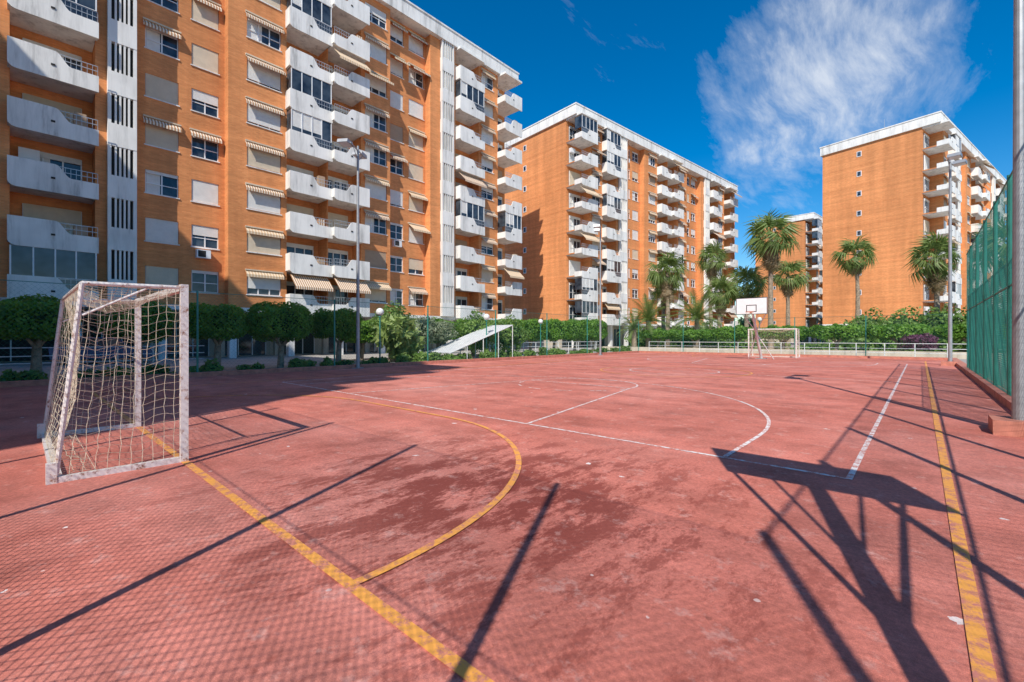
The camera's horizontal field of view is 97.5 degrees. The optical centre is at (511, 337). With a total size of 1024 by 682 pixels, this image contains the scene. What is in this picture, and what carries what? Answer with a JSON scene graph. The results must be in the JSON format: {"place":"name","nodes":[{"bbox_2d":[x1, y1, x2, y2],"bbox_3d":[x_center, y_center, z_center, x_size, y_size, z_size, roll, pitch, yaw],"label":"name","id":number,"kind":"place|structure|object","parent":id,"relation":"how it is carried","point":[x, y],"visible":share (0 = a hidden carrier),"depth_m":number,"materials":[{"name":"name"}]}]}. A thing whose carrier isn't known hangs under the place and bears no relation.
{"place":"outdoors","nodes":[
{"label":"outdoors","id":0,"kind":"place"},
{"bbox_2d":[0,342,1006,383],"bbox_3d":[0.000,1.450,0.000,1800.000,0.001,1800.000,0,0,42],"label":"ground","id":1,"kind":"structure","parent":0,"point":[261,359],"depth_m":26.68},
{"bbox_2d":[0,293,81,372],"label":"clipped ficus tree","id":2,"kind":"object","parent":1,"relation":"on","point":[26,316],"visible":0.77,"depth_m":14.88,"materials":[{"name":"green plant"}]},
{"bbox_2d":[48,337,151,364],"bbox_3d":[-22.410,0.719,24.704,4.180,1.459,1.780,0,0,-42],"label":"parked car","id":3,"kind":"object","parent":1,"relation":"on","point":[109,341],"visible":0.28,"depth_m":24.02,"materials":[{"name":"paint"}]},
{"bbox_2d":[0,345,203,369],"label":"white entrance railing","id":4,"kind":"object","parent":1,"relation":"on","point":[152,359],"visible":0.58,"depth_m":20.67,"materials":[{"name":"metal"}]},
{"bbox_2d":[95,301,175,374],"bbox_3d":[-14.444,0.007,17.338,2.549,2.902,2.345,0,0,42],"label":"clipped ficus tree","id":5,"kind":"object","parent":1,"relation":"on","point":[153,319],"visible":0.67,"depth_m":16.90,"materials":[{"name":"green plant"}]},
{"bbox_2d":[0,356,372,381],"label":"rose shrubs","id":6,"kind":"object","parent":1,"relation":"on","point":[326,361],"visible":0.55,"depth_m":17.20,"materials":[{"name":"green plant"}]},
{"bbox_2d":[189,302,249,364],"bbox_3d":[-12.710,-0.030,19.339,2.666,2.977,2.499,0,0,42],"label":"clipped ficus tree","id":7,"kind":"object","parent":1,"relation":"on","point":[229,326],"visible":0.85,"depth_m":18.67,"materials":[{"name":"green plant"}]},
{"bbox_2d":[0,0,504,361],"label":"brick walls","id":8,"kind":"structure","parent":1,"relation":"on","point":[230,87],"depth_m":30.97,"materials":[{"name":"orange brick"}]},
{"bbox_2d":[0,0,520,361],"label":"glazing","id":9,"kind":"structure","parent":8,"relation":"attached to","point":[21,260],"depth_m":30.62,"materials":[{"name":"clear glass"}]},
{"bbox_2d":[0,0,521,362],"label":"balconies frames and trim","id":10,"kind":"structure","parent":8,"relation":"attached to","point":[30,171],"depth_m":32.93,"materials":[{"name":"white paint"}]},
{"bbox_2d":[59,0,512,313],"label":"balcony rails","id":11,"kind":"object","parent":10,"relation":"on","point":[506,200],"visible":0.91,"depth_m":34.80,"materials":[{"name":"metal"}]},
{"bbox_2d":[143,0,523,298],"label":"awnings","id":12,"kind":"object","parent":10,"relation":"attached to","point":[316,283],"visible":0.98,"depth_m":34.55,"materials":[{"name":"fabric"}]},
{"bbox_2d":[246,300,313,367],"bbox_3d":[-10.923,-0.141,21.258,2.427,3.199,3.133,0,0,42],"label":"clipped ficus tree","id":13,"kind":"object","parent":1,"relation":"on","point":[296,333],"visible":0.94,"depth_m":20.65,"materials":[{"name":"green plant"}]},
{"bbox_2d":[311,307,362,363],"bbox_3d":[-9.037,-0.039,23.369,2.465,2.994,2.460,0,0,42],"label":"clipped ficus tree","id":14,"kind":"object","parent":1,"relation":"on","point":[325,320],"visible":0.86,"depth_m":22.73,"materials":[{"name":"green plant"}]},
{"bbox_2d":[340,320,378,359],"bbox_3d":[-9.429,0.095,28.287,2.757,2.730,2.917,0,0,42],"label":"clipped ficus tree","id":15,"kind":"object","parent":1,"relation":"on","point":[363,338],"visible":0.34,"depth_m":27.52,"materials":[{"name":"green plant"}]},
{"bbox_2d":[376,308,383,362],"bbox_3d":[-6.998,-0.045,23.809,0.414,2.990,0.403,0,0,42],"label":"globe lamp","id":16,"kind":"object","parent":1,"relation":"on","point":[380,313],"visible":0.9,"depth_m":23.77,"materials":[{"name":"white glass"}]},
{"bbox_2d":[368,313,398,361],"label":"date palm tree","id":17,"kind":"object","parent":1,"relation":"on","point":[390,360],"visible":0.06,"depth_m":26.43,"materials":[{"name":"green plant"}]},
{"bbox_2d":[373,312,426,360],"bbox_3d":[-6.442,0.111,26.165,2.590,3.391,3.518,0,0,11],"label":"pale yucca shrub","id":18,"kind":"object","parent":1,"relation":"on","point":[397,349],"visible":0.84,"depth_m":25.34,"materials":[{"name":"green plant"}]},
{"bbox_2d":[407,313,457,345],"bbox_3d":[-5.379,-0.442,28.903,2.830,2.094,4.326,0,0,42],"label":"olive bush","id":19,"kind":"object","parent":1,"relation":"on","point":[438,333],"visible":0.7,"depth_m":28.52,"materials":[{"name":"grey plant"}]},
{"bbox_2d":[423,317,459,353],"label":"clipped ficus tree","id":20,"kind":"object","parent":1,"relation":"on","point":[438,320],"visible":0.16,"depth_m":32.39,"materials":[{"name":"green plant"}]},
{"bbox_2d":[367,300,532,353],"bbox_3d":[-3.673,-0.406,31.876,3.170,3.776,14.251,0,0,42],"label":"laurel bush","id":21,"kind":"object","parent":1,"relation":"on","point":[476,324],"visible":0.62,"depth_m":32.60,"materials":[{"name":"green plant"}]},
{"bbox_2d":[455,317,474,355],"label":"clipped ficus tree","id":22,"kind":"object","parent":1,"relation":"on","point":[472,354],"visible":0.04,"depth_m":34.65,"materials":[{"name":"green plant"}]},
{"bbox_2d":[429,325,512,358],"bbox_3d":[-2.677,0.294,29.747,2.308,2.312,5.658,0,0,42],"label":"garage ramp canopy","id":23,"kind":"object","parent":1,"relation":"on","point":[449,349],"visible":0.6,"depth_m":29.61,"materials":[{"name":"white metal"}]},
{"bbox_2d":[483,314,489,349],"bbox_3d":[-1.681,-0.045,29.652,0.414,2.990,0.403,0,0,42],"label":"globe lamp","id":24,"kind":"object","parent":1,"relation":"on","point":[486,316],"visible":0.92,"depth_m":29.61,"materials":[{"name":"white glass"}]},
{"bbox_2d":[369,345,631,363],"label":"garden shrubs","id":25,"kind":"object","parent":1,"relation":"on","point":[432,356],"visible":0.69,"depth_m":28.75,"materials":[{"name":"green plant"}]},
{"bbox_2d":[0,351,1011,410],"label":"court kerb","id":26,"kind":"structure","parent":1,"relation":"on","point":[1001,396],"depth_m":18.76,"materials":[{"name":"red paint"}]},
{"bbox_2d":[0,279,638,380],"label":"green fence","id":27,"kind":"object","parent":26,"relation":"on","point":[198,332],"visible":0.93,"depth_m":18.95,"materials":[{"name":"green metal"}]},
{"bbox_2d":[638,314,952,357],"bbox_3d":[19.678,-0.025,35.094,21.131,2.950,0.060,0,0,42],"label":"green fence","id":28,"kind":"object","parent":26,"relation":"on","point":[800,332],"visible":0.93,"depth_m":33.32,"materials":[{"name":"green metal"}]},
{"bbox_2d":[966,170,1012,395],"bbox_3d":[10.057,-1.075,8.883,0.090,5.050,28.326,0,0,42],"label":"green court fence","id":29,"kind":"object","parent":26,"relation":"on","point":[995,326],"visible":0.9,"depth_m":12.37,"materials":[{"name":"green metal"}]},
{"bbox_2d":[968,263,1006,389],"bbox_3d":[13.560,-0.175,12.674,0.020,3.250,18.020,0,0,42],"label":"green windbreak screen","id":30,"kind":"object","parent":29,"relation":"attached to","point":[1003,333],"visible":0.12,"depth_m":11.59,"materials":[{"name":"green fabric"}]},
{"bbox_2d":[490,319,524,351],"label":"clipped ficus tree","id":31,"kind":"object","parent":1,"relation":"on","point":[521,324],"visible":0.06,"depth_m":37.26,"materials":[{"name":"green plant"}]},
{"bbox_2d":[0,353,1023,681],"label":"sports court surface","id":32,"kind":"object","parent":1,"relation":"on","point":[578,557],"visible":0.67,"depth_m":3.41,"materials":[{"name":"red plastic"}]},
{"bbox_2d":[37,281,188,484],"bbox_3d":[-5.296,0.417,5.844,3.074,2.057,1.157,0,0,42],"label":"futsal goal","id":33,"kind":"object","parent":32,"relation":"on","point":[53,472],"visible":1,"depth_m":5.20,"materials":[{"name":"white paint"}]},
{"bbox_2d":[337,138,366,368],"bbox_3d":[-7.290,-3.700,20.848,0.700,10.300,2.000,0,0,7],"label":"floodlight pole","id":34,"kind":"object","parent":32,"relation":"on","point":[347,142],"visible":0.99,"depth_m":20.77,"materials":[{"name":"metal"}]},
{"bbox_2d":[93,354,997,681],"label":"orange futsal court lines","id":35,"kind":"object","parent":32,"relation":"on","point":[981,654],"visible":0.96,"depth_m":2.81,"materials":[{"name":"paint"}]},
{"bbox_2d":[284,356,907,479],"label":"white basketball court lines","id":36,"kind":"object","parent":32,"relation":"on","point":[853,469],"visible":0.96,"depth_m":7.58,"materials":[{"name":"paint"}]},
{"bbox_2d":[594,224,600,354],"bbox_3d":[6.933,-3.700,36.044,0.700,10.300,2.000,0,0,12],"label":"floodlight pole","id":37,"kind":"object","parent":32,"relation":"on","point":[597,226],"visible":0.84,"depth_m":35.95,"materials":[{"name":"metal"}]},
{"bbox_2d":[736,297,773,358],"bbox_3d":[15.692,-0.486,28.909,1.800,3.968,3.314,0,0,42],"label":"basketball hoop","id":38,"kind":"object","parent":32,"relation":"on","point":[752,306],"visible":0.98,"depth_m":28.33,"materials":[{"name":"white paint"}]},
{"bbox_2d":[748,328,799,357],"bbox_3d":[18.854,0.417,32.384,3.074,2.057,1.157,0,0,42],"label":"futsal goal","id":39,"kind":"object","parent":32,"relation":"on","point":[788,329],"visible":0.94,"depth_m":32.29,"materials":[{"name":"white paint"}]},
{"bbox_2d":[941,151,966,365],"bbox_3d":[22.277,-3.800,22.701,2.000,10.500,0.800,0,0,-38],"label":"floodlight pole","id":40,"kind":"object","parent":32,"relation":"on","point":[951,163],"visible":0.98,"depth_m":22.73,"materials":[{"name":"metal"}]},
{"bbox_2d":[988,0,1023,437],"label":"floodlight pole","id":41,"kind":"object","parent":32,"relation":"on","point":[1012,425],"visible":1,"depth_m":6.66,"materials":[{"name":"metal"}]},
{"bbox_2d":[454,341,598,354],"bbox_3d":[2.281,0.940,38.465,0.058,1.019,20.029,0,0,42],"label":"white garden railing","id":42,"kind":"object","parent":1,"relation":"on","point":[578,345],"visible":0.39,"depth_m":38.23,"materials":[{"name":"metal"}]},
{"bbox_2d":[518,319,549,349],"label":"clipped ficus tree","id":43,"kind":"object","parent":1,"relation":"on","point":[531,325],"visible":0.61,"depth_m":39.72,"materials":[{"name":"green plant"}]},
{"bbox_2d":[538,319,542,347],"bbox_3d":[2.439,-0.045,38.341,0.414,2.990,0.403,0,0,42],"label":"globe lamp","id":44,"kind":"object","parent":1,"relation":"on","point":[540,322],"visible":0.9,"depth_m":38.28,"materials":[{"name":"white glass"}]},
{"bbox_2d":[539,318,571,347],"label":"clipped ficus tree","id":45,"kind":"object","parent":1,"relation":"on","point":[554,337],"visible":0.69,"depth_m":42.14,"materials":[{"name":"green plant"}]},
{"bbox_2d":[563,318,590,350],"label":"clipped ficus tree","id":46,"kind":"object","parent":1,"relation":"on","point":[577,331],"visible":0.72,"depth_m":44.80,"materials":[{"name":"green plant"}]},
{"bbox_2d":[582,319,607,349],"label":"clipped ficus tree","id":47,"kind":"object","parent":1,"relation":"on","point":[592,328],"visible":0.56,"depth_m":47.38,"materials":[{"name":"green plant"}]},
{"bbox_2d":[505,120,734,347],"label":"brick walls","id":48,"kind":"structure","parent":1,"relation":"on","point":[544,200],"depth_m":65.30,"materials":[{"name":"orange brick"}]},
{"bbox_2d":[505,102,737,347],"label":"balconies frames and trim","id":49,"kind":"structure","parent":48,"relation":"attached to","point":[582,139],"depth_m":65.27,"materials":[{"name":"white paint"}]},
{"bbox_2d":[582,127,733,322],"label":"balcony rails","id":50,"kind":"object","parent":49,"relation":"on","point":[671,227],"visible":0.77,"depth_m":63.87,"materials":[{"name":"metal"}]},
{"bbox_2d":[580,129,741,317],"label":"awnings","id":51,"kind":"object","parent":49,"relation":"attached to","point":[590,237],"visible":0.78,"depth_m":63.83,"materials":[{"name":"beige fabric"}]},
{"bbox_2d":[524,115,732,346],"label":"glazing","id":52,"kind":"structure","parent":48,"relation":"attached to","point":[585,307],"depth_m":62.30,"materials":[{"name":"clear glass"}]},
{"bbox_2d":[615,310,650,346],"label":"date palm tree","id":53,"kind":"object","parent":1,"relation":"on","point":[632,331],"visible":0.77,"depth_m":46.81,"materials":[{"name":"green plant"}]},
{"bbox_2d":[620,293,675,346],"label":"date palm tree","id":54,"kind":"object","parent":1,"relation":"on","point":[649,312],"visible":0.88,"depth_m":46.97,"materials":[{"name":"green plant"}]},
{"bbox_2d":[637,327,675,346],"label":"clipped ficus tree","id":55,"kind":"object","parent":1,"relation":"on","point":[661,332],"visible":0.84,"depth_m":45.62,"materials":[{"name":"green plant"}]},
{"bbox_2d":[649,274,680,343],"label":"fan palm tree","id":56,"kind":"object","parent":1,"relation":"on","point":[661,302],"visible":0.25,"depth_m":53.56,"materials":[{"name":"green plant"}]},
{"bbox_2d":[641,249,692,346],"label":"fan palm tree","id":57,"kind":"object","parent":1,"relation":"on","point":[667,284],"visible":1,"depth_m":49.46,"materials":[{"name":"green plant"}]},
{"bbox_2d":[672,329,713,347],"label":"clipped ficus tree","id":58,"kind":"object","parent":1,"relation":"on","point":[687,334],"visible":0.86,"depth_m":42.92,"materials":[{"name":"green plant"}]},
{"bbox_2d":[665,288,728,347],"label":"date palm tree","id":59,"kind":"object","parent":1,"relation":"on","point":[696,312],"visible":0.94,"depth_m":45.76,"materials":[{"name":"green plant"}]},
{"bbox_2d":[693,239,730,329],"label":"fan palm tree","id":60,"kind":"object","parent":1,"relation":"on","point":[711,267],"visible":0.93,"depth_m":57.46,"materials":[{"name":"green plant"}]},
{"bbox_2d":[697,270,741,340],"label":"fan palm tree","id":61,"kind":"object","parent":1,"relation":"on","point":[724,300],"visible":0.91,"depth_m":49.45,"materials":[{"name":"green plant"}]},
{"bbox_2d":[711,325,755,347],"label":"clipped ficus tree","id":62,"kind":"object","parent":1,"relation":"on","point":[743,330],"visible":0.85,"depth_m":40.62,"materials":[{"name":"green plant"}]},
{"bbox_2d":[723,265,778,341],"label":"fan palm tree","id":63,"kind":"object","parent":1,"relation":"on","point":[750,290],"visible":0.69,"depth_m":49.23,"materials":[{"name":"green plant"}]},
{"bbox_2d":[741,208,804,348],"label":"fan palm tree","id":64,"kind":"object","parent":1,"relation":"on","point":[769,250],"visible":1,"depth_m":44.56,"materials":[{"name":"green plant"}]},
{"bbox_2d":[726,317,822,341],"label":"distant tree belt","id":65,"kind":"object","parent":1,"relation":"on","point":[741,320],"visible":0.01,"depth_m":137.26,"materials":[{"name":"green plant"}]},
{"bbox_2d":[757,324,808,348],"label":"clipped ficus tree","id":66,"kind":"object","parent":1,"relation":"on","point":[802,330],"visible":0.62,"depth_m":37.81,"materials":[{"name":"green plant"}]},
{"bbox_2d":[755,220,822,342],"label":"brick walls","id":67,"kind":"structure","parent":1,"relation":"on","point":[798,306],"depth_m":113.01,"materials":[{"name":"orange brick"}]},
{"bbox_2d":[763,212,825,342],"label":"balconies frames and trim","id":68,"kind":"structure","parent":67,"relation":"attached to","point":[809,217],"depth_m":111.16,"materials":[{"name":"white paint"}]},
{"bbox_2d":[774,219,822,342],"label":"glazing","id":69,"kind":"structure","parent":67,"relation":"attached to","point":[817,235],"depth_m":111.08,"materials":[{"name":"grey glass"}]},
{"bbox_2d":[773,259,813,348],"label":"fan palm tree","id":70,"kind":"object","parent":1,"relation":"on","point":[789,286],"visible":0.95,"depth_m":54.57,"materials":[{"name":"green plant"}]},
{"bbox_2d":[624,312,1006,351],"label":"background garden hedge","id":71,"kind":"object","parent":1,"relation":"on","point":[956,344],"visible":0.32,"depth_m":42.11,"materials":[{"name":"green plant"}]},
{"bbox_2d":[807,323,864,349],"bbox_3d":[25.932,0.152,35.966,4.010,2.612,2.543,0,0,42],"label":"clipped ficus tree","id":72,"kind":"object","parent":1,"relation":"on","point":[845,330],"visible":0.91,"depth_m":35.46,"materials":[{"name":"green plant"}]},
{"bbox_2d":[829,233,878,317],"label":"fan palm tree","id":73,"kind":"object","parent":1,"relation":"on","point":[855,267],"visible":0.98,"depth_m":54.70,"materials":[{"name":"green plant"}]},
{"bbox_2d":[866,323,933,350],"bbox_3d":[28.784,0.203,33.497,3.945,2.511,2.442,0,0,42],"label":"clipped ficus tree","id":74,"kind":"object","parent":1,"relation":"on","point":[913,330],"visible":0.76,"depth_m":33.06,"materials":[{"name":"green plant"}]},
{"bbox_2d":[823,127,1004,342],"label":"brick walls","id":75,"kind":"structure","parent":1,"relation":"on","point":[889,201],"depth_m":66.39,"materials":[{"name":"orange brick"}]},
{"bbox_2d":[819,111,1006,325],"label":"balconies frames and trim","id":76,"kind":"structure","parent":75,"relation":"attached to","point":[935,122],"depth_m":64.48,"materials":[{"name":"white paint"}]},
{"bbox_2d":[884,119,987,295],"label":"balcony rails","id":77,"kind":"object","parent":76,"relation":"on","point":[959,191],"visible":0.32,"depth_m":65.27,"materials":[{"name":"metal"}]},
{"bbox_2d":[945,155,1005,307],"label":"awnings","id":78,"kind":"object","parent":76,"relation":"attached to","point":[987,165],"visible":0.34,"depth_m":71.91,"materials":[{"name":"beige fabric"}]},
{"bbox_2d":[857,134,1001,313],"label":"glazing","id":79,"kind":"structure","parent":75,"relation":"attached to","point":[859,232],"depth_m":64.93,"materials":[{"name":"grey glass"}]},
{"bbox_2d":[900,333,938,350],"bbox_3d":[28.923,0.347,31.795,1.869,1.336,1.858,0,0,-5],"label":"bougainvillea bush","id":80,"kind":"object","parent":1,"relation":"on","point":[925,337],"visible":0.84,"depth_m":31.39,"materials":[{"name":"purple plant"}]},
{"bbox_2d":[843,303,1006,351],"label":"shrubs","id":81,"kind":"object","parent":1,"relation":"on","point":[958,317],"visible":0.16,"depth_m":42.50,"materials":[{"name":"green plant"}]},
{"bbox_2d":[901,230,962,311],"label":"fan palm tree","id":82,"kind":"object","parent":1,"relation":"on","point":[936,276],"visible":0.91,"depth_m":44.70,"materials":[{"name":"green plant"}]},
{"bbox_2d":[933,323,1006,342],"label":"clipped ficus tree","id":83,"kind":"object","parent":1,"relation":"on","point":[959,331],"visible":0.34,"depth_m":30.98,"materials":[{"name":"green plant"}]},
{"bbox_2d":[966,217,1006,284],"bbox_3d":[41.729,-4.351,37.593,5.475,11.637,6.008,0,0,42],"label":"fan palm tree","id":84,"kind":"object","parent":1,"relation":"on","point":[991,246],"visible":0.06,"depth_m":37.81,"materials":[{"name":"green plant"}]},
{"bbox_2d":[409,0,1012,321],"label":"sky","id":85,"kind":"structure","parent":0,"point":[749,93],"materials":[{"name":"blue"}]},
{"bbox_2d":[597,346,1002,359],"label":"garden wall","id":86,"kind":"structure","parent":0,"point":[960,355],"depth_m":35.20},
{"bbox_2d":[649,342,1002,358],"bbox_3d":[23.834,0.940,34.016,28.529,1.019,0.058,0,0,42],"label":"white garden railing","id":87,"kind":"object","parent":86,"relation":"on","point":[804,347],"visible":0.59,"depth_m":33.88,"materials":[{"name":"metal"}]}
]}

